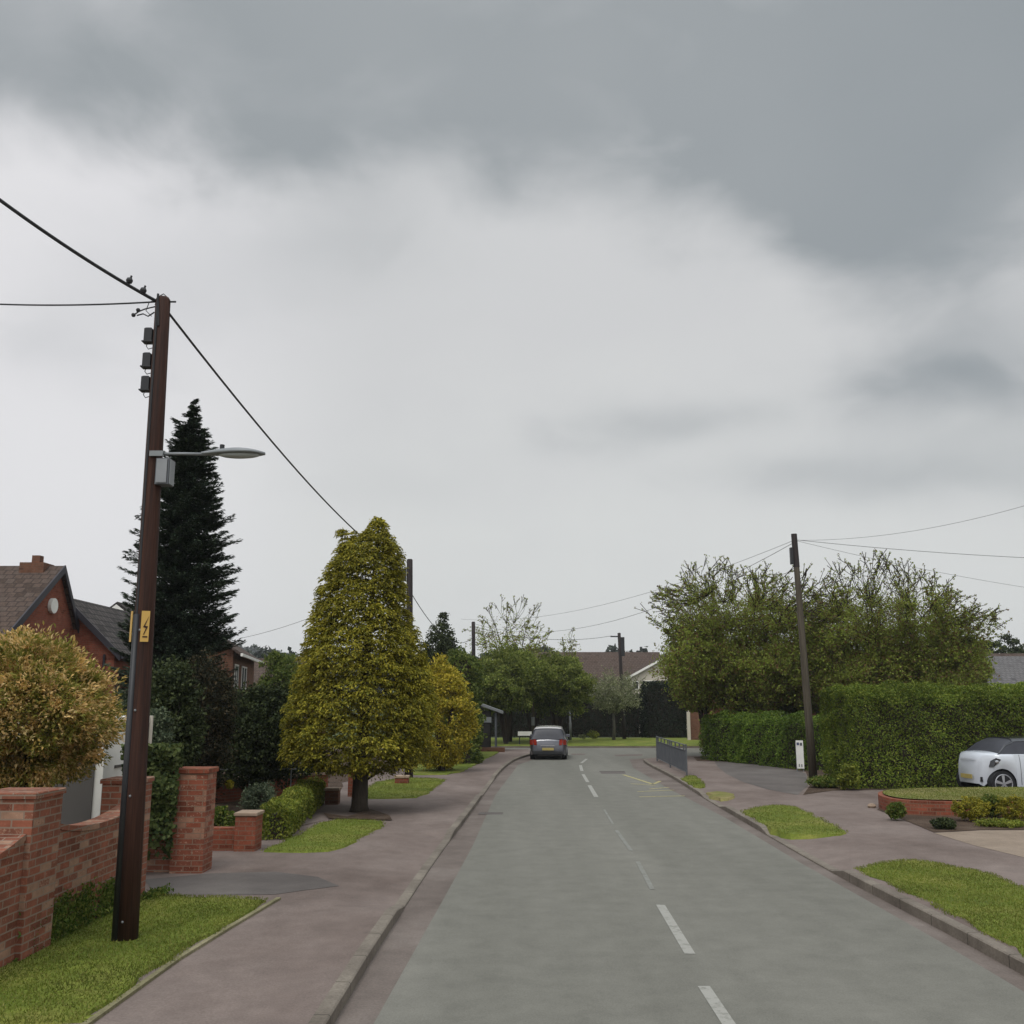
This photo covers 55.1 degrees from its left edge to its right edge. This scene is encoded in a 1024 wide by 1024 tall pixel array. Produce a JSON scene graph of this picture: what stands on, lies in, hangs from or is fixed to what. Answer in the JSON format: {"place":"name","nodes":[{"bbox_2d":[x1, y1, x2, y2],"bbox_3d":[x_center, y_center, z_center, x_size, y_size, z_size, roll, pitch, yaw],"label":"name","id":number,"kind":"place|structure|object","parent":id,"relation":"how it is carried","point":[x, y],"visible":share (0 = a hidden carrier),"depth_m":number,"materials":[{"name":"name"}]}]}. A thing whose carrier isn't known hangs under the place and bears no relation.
{"place":"outdoors","nodes":[
{"label":"outdoors","id":0,"kind":"place"},
{"bbox_2d":[17,716,153,824],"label":"garage","id":1,"kind":"structure","parent":0,"point":[81,801],"depth_m":14.20,"materials":[{"name":"white paint"}]},
{"bbox_2d":[17,762,94,824],"bbox_3d":[-7.385,4.261,14.155,2.630,1.842,0.027,0,-11,0],"label":"door","id":2,"kind":"structure","parent":1,"relation":"in","point":[78,797],"depth_m":14.16,"materials":[{"name":"grey plastic"}]},
{"bbox_2d":[0,896,265,1023],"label":"grass verge","id":3,"kind":"object","parent":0,"point":[107,970],"depth_m":9.05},
{"bbox_2d":[111,293,175,940],"bbox_3d":[-4.115,0.979,10.688,0.569,7.164,0.256,0,-11,0],"label":"telegraph pole","id":4,"kind":"object","parent":3,"relation":"on","point":[126,910],"visible":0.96,"depth_m":10.50,"materials":[{"name":"brown wood"}]},
{"bbox_2d":[0,301,150,305],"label":"overhead cable","id":5,"kind":"object","parent":4,"relation":"attached to","point":[75,304],"visible":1,"depth_m":11.80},
{"bbox_2d":[0,198,155,301],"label":"overhead cable","id":6,"kind":"object","parent":4,"relation":"attached to","point":[141,291],"visible":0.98,"depth_m":10.66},
{"bbox_2d":[154,458,174,486],"bbox_3d":[-3.870,-0.443,10.933,0.163,0.300,0.175,0,-11,0],"label":"control box","id":7,"kind":"object","parent":4,"relation":"attached to","point":[164,472],"visible":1,"depth_m":10.86,"materials":[{"name":"paint"}]},
{"bbox_2d":[155,459,167,482],"bbox_3d":[-3.879,-0.459,10.853,0.115,0.270,0.012,0,-11,0],"label":"door","id":8,"kind":"structure","parent":7,"relation":"in","point":[161,468],"depth_m":10.85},
{"bbox_2d":[149,444,264,458],"bbox_3d":[-3.401,-0.678,11.017,1.255,0.157,0.268,0,-11,0],"label":"street lamp","id":9,"kind":"object","parent":4,"relation":"attached to","point":[237,452],"visible":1,"depth_m":10.94,"materials":[{"name":"grey metal"}]},
{"bbox_2d":[170,313,408,568],"bbox_3d":[-3.718,0.042,22.244,0.030,0.489,22.323,0,-11,1],"label":"overhead cable","id":10,"kind":"object","parent":4,"relation":"attached to","point":[218,376],"visible":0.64,"depth_m":14.32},
{"bbox_2d":[0,775,1023,1023],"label":"grass","id":11,"kind":"structure","parent":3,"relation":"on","point":[918,875],"depth_m":11.27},
{"bbox_2d":[146,872,337,894],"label":"driveway","id":12,"kind":"structure","parent":0,"point":[245,883],"depth_m":13.24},
{"bbox_2d":[71,749,529,1023],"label":"pavement","id":13,"kind":"structure","parent":0,"point":[286,958],"depth_m":10.87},
{"bbox_2d":[49,888,89,943],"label":"border plant","id":14,"kind":"object","parent":13,"relation":"on","point":[62,918],"visible":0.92,"depth_m":10.08,"materials":[{"name":"green plant"}]},
{"bbox_2d":[61,876,102,932],"bbox_3d":[-4.553,4.270,10.644,0.212,0.548,1.217,0,-11,0],"label":"border plant","id":15,"kind":"object","parent":13,"relation":"on","point":[85,912],"visible":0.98,"depth_m":10.60,"materials":[{"name":"green plant"}]},
{"bbox_2d":[93,877,114,919],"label":"border plant","id":16,"kind":"object","parent":13,"relation":"on","point":[107,895],"visible":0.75,"depth_m":11.14,"materials":[{"name":"green plant"}]},
{"bbox_2d":[140,882,173,899],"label":"border plant","id":17,"kind":"object","parent":13,"relation":"on","point":[154,892],"visible":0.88,"depth_m":12.28,"materials":[{"name":"green plant"}]},
{"bbox_2d":[146,776,171,871],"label":"side wall","id":18,"kind":"structure","parent":13,"relation":"on","point":[157,864],"depth_m":14.17,"materials":[{"name":"red brick"}]},
{"bbox_2d":[120,742,183,859],"bbox_3d":[-5.257,4.184,14.175,0.899,1.682,0.558,0,-11,0],"label":"ivy","id":19,"kind":"object","parent":18,"relation":"attached to","point":[165,761],"visible":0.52,"depth_m":14.13,"materials":[{"name":"green plant"}]},
{"bbox_2d":[150,704,176,743],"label":"conifer shrub","id":20,"kind":"object","parent":13,"relation":"on","point":[162,731],"visible":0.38,"depth_m":16.53,"materials":[{"name":"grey plant"}]},
{"bbox_2d":[81,897,280,1023],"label":"kerb","id":21,"kind":"structure","parent":13,"relation":"on","point":[105,1010],"depth_m":9.00,"materials":[{"name":"concrete"}]},
{"bbox_2d":[169,766,218,872],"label":"brick pillar","id":22,"kind":"structure","parent":13,"relation":"on","point":[192,848],"depth_m":14.21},
{"bbox_2d":[212,810,264,850],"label":"brick wall","id":23,"kind":"structure","parent":13,"relation":"on","point":[244,833],"depth_m":16.22,"materials":[{"name":"brick"}]},
{"bbox_2d":[260,776,326,839],"bbox_3d":[-4.542,6.123,20.698,0.721,0.712,6.579,1,-11,-5],"label":"clipped hedge","id":24,"kind":"object","parent":13,"relation":"on","point":[287,810],"visible":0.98,"depth_m":18.66,"materials":[{"name":"green plant"}]},
{"bbox_2d":[264,819,382,852],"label":"grass verge","id":25,"kind":"object","parent":13,"relation":"on","point":[307,838],"depth_m":17.45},
{"bbox_2d":[324,787,341,804],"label":"gate pier","id":26,"kind":"structure","parent":13,"relation":"on","point":[332,795],"depth_m":23.60,"materials":[{"name":"brown brick"}]},
{"bbox_2d":[276,516,438,812],"bbox_3d":[-3.559,3.450,22.880,3.786,6.867,3.764,0,-11,0],"label":"golden cypress","id":27,"kind":"object","parent":13,"relation":"on","point":[410,686],"visible":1,"depth_m":22.07,"materials":[{"name":"plant"}]},
{"bbox_2d":[368,778,444,798],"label":"grass verge","id":28,"kind":"object","parent":13,"relation":"on","point":[397,789],"depth_m":27.31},
{"bbox_2d":[401,559,412,777],"bbox_3d":[-3.556,5.180,32.611,0.677,7.293,0.280,0,-11,0],"label":"telegraph pole","id":29,"kind":"object","parent":13,"relation":"on","point":[409,591],"visible":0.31,"depth_m":33.04,"materials":[{"name":"black wood"}]},
{"bbox_2d":[418,653,481,770],"bbox_3d":[-2.441,7.265,35.203,2.735,4.444,2.728,0,-11,0],"label":"golden shrub","id":30,"kind":"object","parent":13,"relation":"on","point":[449,682],"visible":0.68,"depth_m":34.82,"materials":[{"name":"yellow plant"}]},
{"bbox_2d":[413,751,498,774],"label":"grass verge","id":31,"kind":"object","parent":13,"relation":"on","point":[459,768],"depth_m":35.50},
{"bbox_2d":[479,704,504,751],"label":"bus shelter","id":32,"kind":"object","parent":31,"relation":"on","point":[486,742],"visible":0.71,"depth_m":49.21,"materials":[{"name":"paint"}]},
{"bbox_2d":[438,645,487,763],"bbox_3d":[-2.269,8.505,43.432,2.217,4.817,9.269,1,-11,-4],"label":"laurel hedge","id":33,"kind":"object","parent":13,"relation":"on","point":[469,665],"visible":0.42,"depth_m":39.64,"materials":[{"name":"green plant"}]},
{"bbox_2d":[215,750,429,834],"bbox_3d":[-21.200,9.006,33.751,37.600,0.001,35.500,0,-11,0],"label":"garden","id":34,"kind":"object","parent":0,"point":[334,781],"visible":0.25,"depth_m":29.26,"materials":[{"name":"soil"}]},
{"bbox_2d":[104,686,127,715],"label":"grey shrub","id":35,"kind":"object","parent":34,"relation":"on","point":[124,702],"visible":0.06,"depth_m":19.57,"materials":[{"name":"green plant"}]},
{"bbox_2d":[104,398,247,775],"bbox_3d":[-8.482,2.115,24.995,3.581,10.493,3.761,0,-11,0],"label":"spruce","id":36,"kind":"object","parent":34,"relation":"on","point":[189,522],"visible":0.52,"depth_m":24.70,"materials":[{"name":"green plant"}]},
{"bbox_2d":[150,654,211,766],"bbox_3d":[-6.675,4.429,18.962,1.529,3.361,1.614,0,-11,0],"label":"evergreen shrub","id":37,"kind":"object","parent":34,"relation":"on","point":[172,687],"visible":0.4,"depth_m":18.93,"materials":[{"name":"green plant"}]},
{"bbox_2d":[177,647,241,801],"bbox_3d":[-6.801,4.773,21.479,1.781,3.652,1.707,0,-11,0],"label":"yew","id":38,"kind":"object","parent":34,"relation":"on","point":[220,710],"visible":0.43,"depth_m":21.33,"materials":[{"name":"green plant"}]},
{"bbox_2d":[214,805,234,825],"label":"bed plant","id":39,"kind":"object","parent":34,"relation":"on","point":[221,814],"visible":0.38,"depth_m":17.10,"materials":[{"name":"green plant"}]},
{"bbox_2d":[236,781,278,809],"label":"bed plant","id":40,"kind":"object","parent":34,"relation":"on","point":[256,793],"visible":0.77,"depth_m":19.64,"materials":[{"name":"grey plant"}]},
{"bbox_2d":[214,681,303,803],"bbox_3d":[-6.151,5.586,23.850,2.256,2.968,2.156,0,-11,0],"label":"evergreen shrub","id":41,"kind":"object","parent":34,"relation":"on","point":[256,754],"visible":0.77,"depth_m":23.36,"materials":[{"name":"green plant"}]},
{"bbox_2d":[215,755,327,802],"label":"brick wall","id":42,"kind":"structure","parent":34,"relation":"on","point":[233,794],"depth_m":24.30,"materials":[{"name":"brick"}]},
{"bbox_2d":[257,649,302,724],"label":"garden tree","id":43,"kind":"object","parent":34,"relation":"on","point":[278,662],"visible":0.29,"depth_m":41.11,"materials":[{"name":"green plant"}]},
{"bbox_2d":[284,752,330,779],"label":"evergreen shrub","id":44,"kind":"object","parent":34,"relation":"on","point":[304,772],"visible":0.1,"depth_m":25.56,"materials":[{"name":"green plant"}]},
{"bbox_2d":[324,809,391,819],"bbox_3d":[-3.345,6.550,21.201,1.322,0.001,2.270,3,-11,-16],"label":"garden","id":45,"kind":"object","parent":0,"point":[372,814],"visible":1,"depth_m":20.91,"materials":[{"name":"soil"}]},
{"bbox_2d":[420,612,463,738],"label":"dark conifer","id":46,"kind":"object","parent":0,"point":[444,645],"visible":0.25,"depth_m":55.12,"materials":[{"name":"green plant"}]},
{"bbox_2d":[270,738,702,745],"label":"grass verge","id":47,"kind":"object","parent":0,"point":[607,742],"depth_m":60.15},
{"bbox_2d":[460,594,555,741],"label":"cherry tree","id":48,"kind":"object","parent":47,"relation":"on","point":[534,650],"visible":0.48,"depth_m":62.20,"materials":[{"name":"green plant"}]},
{"bbox_2d":[478,641,555,743],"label":"roadside tree","id":49,"kind":"object","parent":47,"relation":"on","point":[526,681],"visible":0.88,"depth_m":57.93,"materials":[{"name":"green plant"}]},
{"bbox_2d":[517,659,562,738],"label":"roadside tree","id":50,"kind":"object","parent":47,"relation":"on","point":[529,723],"visible":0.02,"depth_m":62.38,"materials":[{"name":"green plant"}]},
{"bbox_2d":[530,648,597,725],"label":"roadside tree","id":51,"kind":"object","parent":47,"relation":"on","point":[574,681],"visible":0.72,"depth_m":59.90,"materials":[{"name":"green plant"}]},
{"bbox_2d":[558,627,582,739],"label":"young tree","id":52,"kind":"object","parent":47,"relation":"on","point":[564,649],"visible":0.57,"depth_m":65.35,"materials":[{"name":"green plant"}]},
{"bbox_2d":[587,664,646,739],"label":"pale tree","id":53,"kind":"object","parent":47,"relation":"on","point":[614,697],"visible":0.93,"depth_m":64.45,"materials":[{"name":"green plant"}]},
{"bbox_2d":[610,633,625,738],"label":"telegraph pole","id":54,"kind":"object","parent":47,"relation":"on","point":[621,647],"visible":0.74,"depth_m":67.17,"materials":[{"name":"black wood"}]},
{"bbox_2d":[686,712,700,739],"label":"gate post","id":55,"kind":"object","parent":47,"relation":"on","point":[693,725],"visible":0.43,"depth_m":64.64,"materials":[{"name":"brown brick"}]},
{"bbox_2d":[326,709,684,737],"bbox_3d":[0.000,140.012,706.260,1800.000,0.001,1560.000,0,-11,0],"label":"ground","id":56,"kind":"structure","parent":0,"point":[491,737],"depth_m":72.85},
{"bbox_2d":[0,555,134,696],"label":"brick house","id":57,"kind":"structure","parent":56,"relation":"on","point":[37,589],"depth_m":34.17,"materials":[{"name":"brown tile"}]},
{"bbox_2d":[161,632,261,698],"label":"brick house","id":58,"kind":"structure","parent":56,"relation":"on","point":[241,658],"depth_m":42.84,"materials":[{"name":"brown brick"}]},
{"bbox_2d":[253,658,328,734],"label":"brick house","id":59,"kind":"structure","parent":56,"relation":"on","point":[259,672],"depth_m":66.90,"materials":[{"name":"brown brick"}]},
{"bbox_2d":[479,693,643,737],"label":"conifer hedge","id":60,"kind":"object","parent":56,"relation":"on","point":[599,721],"visible":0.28,"depth_m":70.02,"materials":[{"name":"green plant"}]},
{"bbox_2d":[245,644,991,713],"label":"wood","id":61,"kind":"object","parent":56,"relation":"on","point":[611,648],"visible":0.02,"depth_m":226.76,"materials":[{"name":"green plant"}]},
{"bbox_2d":[639,680,687,737],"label":"conifer hedge","id":62,"kind":"object","parent":56,"relation":"on","point":[663,716],"visible":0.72,"depth_m":68.84,"materials":[{"name":"green plant"}]},
{"bbox_2d":[922,633,996,684],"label":"garden tree","id":63,"kind":"object","parent":56,"relation":"on","point":[988,676],"visible":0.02,"depth_m":45.64,"materials":[{"name":"green plant"}]},
{"bbox_2d":[986,656,1023,694],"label":"rendered house","id":64,"kind":"structure","parent":56,"relation":"on","point":[1009,669],"depth_m":61.33,"materials":[{"name":"paint"}]},
{"bbox_2d":[996,632,1023,652],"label":"distant tree","id":65,"kind":"object","parent":56,"relation":"on","point":[1013,642],"visible":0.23,"depth_m":94.08,"materials":[{"name":"green plant"}]},
{"bbox_2d":[0,0,1023,660],"label":"sky","id":66,"kind":"structure","parent":0,"point":[582,302],"materials":[{"name":"grey"}]},
{"bbox_2d":[532,652,659,658],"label":"brown roofed house","id":67,"kind":"structure","parent":0,"point":[616,653],"depth_m":102.77,"materials":[{"name":"tile"}]},
{"bbox_2d":[547,656,688,732],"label":"rendered house","id":68,"kind":"structure","parent":0,"point":[640,666],"depth_m":88.16,"materials":[{"name":"brown tile"}]},
{"bbox_2d":[333,748,1023,1023],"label":"road","id":69,"kind":"structure","parent":0,"point":[548,912],"depth_m":10.81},
{"bbox_2d":[530,725,569,758],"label":"hatchback car","id":70,"kind":"object","parent":69,"relation":"on","point":[548,739],"visible":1,"depth_m":43.86,"materials":[{"name":"grey paint"}]},
{"bbox_2d":[636,861,654,888],"bbox_3d":[1.962,5.366,14.528,0.070,0.001,2.404,0,-11,2],"label":"road marking","id":71,"kind":"object","parent":69,"relation":"on","point":[646,877],"visible":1,"depth_m":14.41,"materials":[{"name":"white paint"}]},
{"bbox_2d":[657,905,694,953],"bbox_3d":[1.834,4.704,11.129,0.110,0.001,2.461,0,-11,1],"label":"road marking","id":72,"kind":"object","parent":69,"relation":"on","point":[684,944],"visible":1,"depth_m":10.93,"materials":[{"name":"white paint"}]},
{"bbox_2d":[668,660,728,754],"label":"garden tree","id":73,"kind":"object","parent":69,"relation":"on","point":[705,712],"visible":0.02,"depth_m":46.71,"materials":[{"name":"green plant"}]},
{"bbox_2d":[698,986,735,1023],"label":"road marking","id":74,"kind":"object","parent":69,"relation":"on","point":[718,1007],"visible":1,"depth_m":8.22,"materials":[{"name":"white paint"}]},
{"bbox_2d":[334,755,1023,1023],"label":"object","id":75,"kind":"structure","parent":0,"point":[372,991],"depth_m":11.88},
{"bbox_2d":[308,753,529,1023],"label":"kerb","id":76,"kind":"structure","parent":75,"relation":"on","point":[332,1005],"depth_m":10.19,"materials":[{"name":"concrete"}]},
{"bbox_2d":[345,746,699,747],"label":"kerb","id":77,"kind":"structure","parent":75,"relation":"on","point":[595,746],"depth_m":55.46,"materials":[{"name":"concrete"}]},
{"bbox_2d":[760,642,827,714],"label":"garden tree","id":78,"kind":"object","parent":75,"relation":"on","point":[794,709],"visible":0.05,"depth_m":46.19,"materials":[{"name":"green plant"}]},
{"bbox_2d":[643,757,1023,975],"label":"kerb","id":79,"kind":"structure","parent":75,"relation":"on","point":[1010,958],"depth_m":11.94,"materials":[{"name":"concrete"}]},
{"bbox_2d":[715,761,807,794],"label":"driveway","id":80,"kind":"structure","parent":0,"point":[790,781],"depth_m":32.47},
{"bbox_2d":[795,740,803,771],"bbox_3d":[10.250,8.688,34.913,0.257,1.081,0.090,0,-11,0],"label":"sign board","id":81,"kind":"object","parent":80,"relation":"on","point":[799,754],"visible":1,"depth_m":34.89,"materials":[{"name":"white paint"}]},
{"bbox_2d":[694,757,897,794],"bbox_3d":[23.857,9.316,35.347,32.286,0.001,19.050,0,-11,0],"label":"garden","id":82,"kind":"object","parent":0,"point":[811,789],"visible":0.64,"depth_m":27.90,"materials":[{"name":"soil"}]},
{"bbox_2d":[634,554,857,721],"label":"cherry tree","id":83,"kind":"object","parent":82,"relation":"on","point":[735,667],"visible":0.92,"depth_m":42.60,"materials":[{"name":"green plant"}]},
{"bbox_2d":[698,709,831,769],"bbox_3d":[10.035,8.988,39.208,1.952,2.189,8.068,4,-12,-20],"label":"clipped hedge","id":84,"kind":"object","parent":82,"relation":"on","point":[765,738],"visible":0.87,"depth_m":38.71,"materials":[{"name":"green plant"}]},
{"bbox_2d":[834,763,860,789],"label":"bush","id":85,"kind":"object","parent":82,"relation":"on","point":[848,775],"visible":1,"depth_m":27.35,"materials":[{"name":"green plant"}]},
{"bbox_2d":[754,548,1012,714],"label":"cherry tree","id":86,"kind":"object","parent":82,"relation":"on","point":[881,657],"visible":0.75,"depth_m":41.57,"materials":[{"name":"green plant"}]},
{"bbox_2d":[817,680,1023,788],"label":"clipped hedge","id":87,"kind":"object","parent":82,"relation":"on","point":[885,735],"visible":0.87,"depth_m":28.41,"materials":[{"name":"green plant"}]},
{"bbox_2d":[647,756,1023,951],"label":"pavement","id":88,"kind":"structure","parent":0,"point":[872,835],"depth_m":17.93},
{"bbox_2d":[656,736,687,775],"bbox_3d":[5.968,9.139,37.046,0.060,1.050,8.563,0,-11,2],"label":"guard rail","id":89,"kind":"object","parent":88,"relation":"on","point":[670,755],"visible":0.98,"depth_m":36.33,"materials":[{"name":"metal"}]},
{"bbox_2d":[706,791,734,801],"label":"grass verge","id":90,"kind":"object","parent":88,"relation":"in","point":[720,796],"depth_m":25.76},
{"bbox_2d":[742,805,845,839],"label":"grass verge","id":91,"kind":"object","parent":88,"relation":"in","point":[789,835],"depth_m":19.30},
{"bbox_2d":[789,533,816,777],"bbox_3d":[9.423,4.650,31.726,0.482,7.997,0.270,0,-11,0],"label":"telegraph pole","id":92,"kind":"object","parent":88,"relation":"on","point":[809,728],"visible":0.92,"depth_m":31.59,"materials":[{"name":"brown wood"}]},
{"bbox_2d":[477,544,790,631],"bbox_3d":[3.491,4.526,45.997,0.018,1.752,30.323,5,-12,-22],"label":"overhead cable","id":93,"kind":"object","parent":92,"relation":"attached to","point":[661,605],"visible":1,"depth_m":39.36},
{"bbox_2d":[804,774,838,787],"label":"bush","id":94,"kind":"object","parent":88,"relation":"on","point":[823,781],"visible":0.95,"depth_m":28.01,"materials":[{"name":"green plant"}]},
{"bbox_2d":[885,801,906,820],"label":"bed plant","id":95,"kind":"object","parent":88,"relation":"on","point":[896,810],"visible":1,"depth_m":20.35,"materials":[{"name":"green plant"}]},
{"bbox_2d":[862,860,1023,954],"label":"grass verge","id":96,"kind":"object","parent":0,"point":[979,904],"depth_m":12.35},
{"bbox_2d":[877,808,1023,831],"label":"garden","id":97,"kind":"object","parent":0,"point":[961,824],"visible":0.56,"depth_m":19.63,"materials":[{"name":"soil"}]},
{"bbox_2d":[928,816,956,829],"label":"bed plant","id":98,"kind":"object","parent":97,"relation":"on","point":[945,822],"visible":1,"depth_m":18.88,"materials":[{"name":"green plant"}]},
{"bbox_2d":[878,791,1023,816],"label":"retaining wall","id":99,"kind":"structure","parent":97,"relation":"on","point":[929,807],"depth_m":21.26,"materials":[{"name":"red brick"}]},
{"bbox_2d":[950,796,993,821],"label":"bed plant","id":100,"kind":"object","parent":97,"relation":"on","point":[975,808],"visible":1,"depth_m":20.13,"materials":[{"name":"plant"}]},
{"bbox_2d":[980,792,1001,817],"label":"bed plant","id":101,"kind":"object","parent":97,"relation":"on","point":[992,799],"visible":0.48,"depth_m":20.77,"materials":[{"name":"green plant"}]},
{"bbox_2d":[974,817,1023,827],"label":"bed plant","id":102,"kind":"object","parent":97,"relation":"on","point":[1001,822],"visible":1,"depth_m":19.26,"materials":[{"name":"green plant"}]},
{"bbox_2d":[994,794,1023,820],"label":"bed plant","id":103,"kind":"object","parent":97,"relation":"on","point":[1001,807],"visible":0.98,"depth_m":20.06,"materials":[{"name":"plant"}]},
{"bbox_2d":[883,787,1023,799],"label":"lawn","id":104,"kind":"structure","parent":0,"point":[941,790],"depth_m":22.94,"materials":[{"name":"green plant"}]},
{"bbox_2d":[936,830,1023,856],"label":"driveway","id":105,"kind":"structure","parent":0,"point":[1009,841],"depth_m":17.51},
{"bbox_2d":[956,736,1023,786],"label":"hatchback car","id":106,"kind":"object","parent":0,"point":[993,761],"visible":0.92,"depth_m":25.68,"materials":[{"name":"white paint"}]},
{"label":"garden","id":107,"kind":"structure","parent":0,"visible":0},
{"bbox_2d":[0,621,127,788],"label":"amber conifer","id":108,"kind":"object","parent":107,"relation":"on","point":[57,702],"visible":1,"depth_m":11.88,"materials":[{"name":"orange plant"}]},
{"bbox_2d":[0,776,154,966],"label":"brick wall","id":109,"kind":"structure","parent":107,"relation":"on","point":[46,856],"depth_m":9.67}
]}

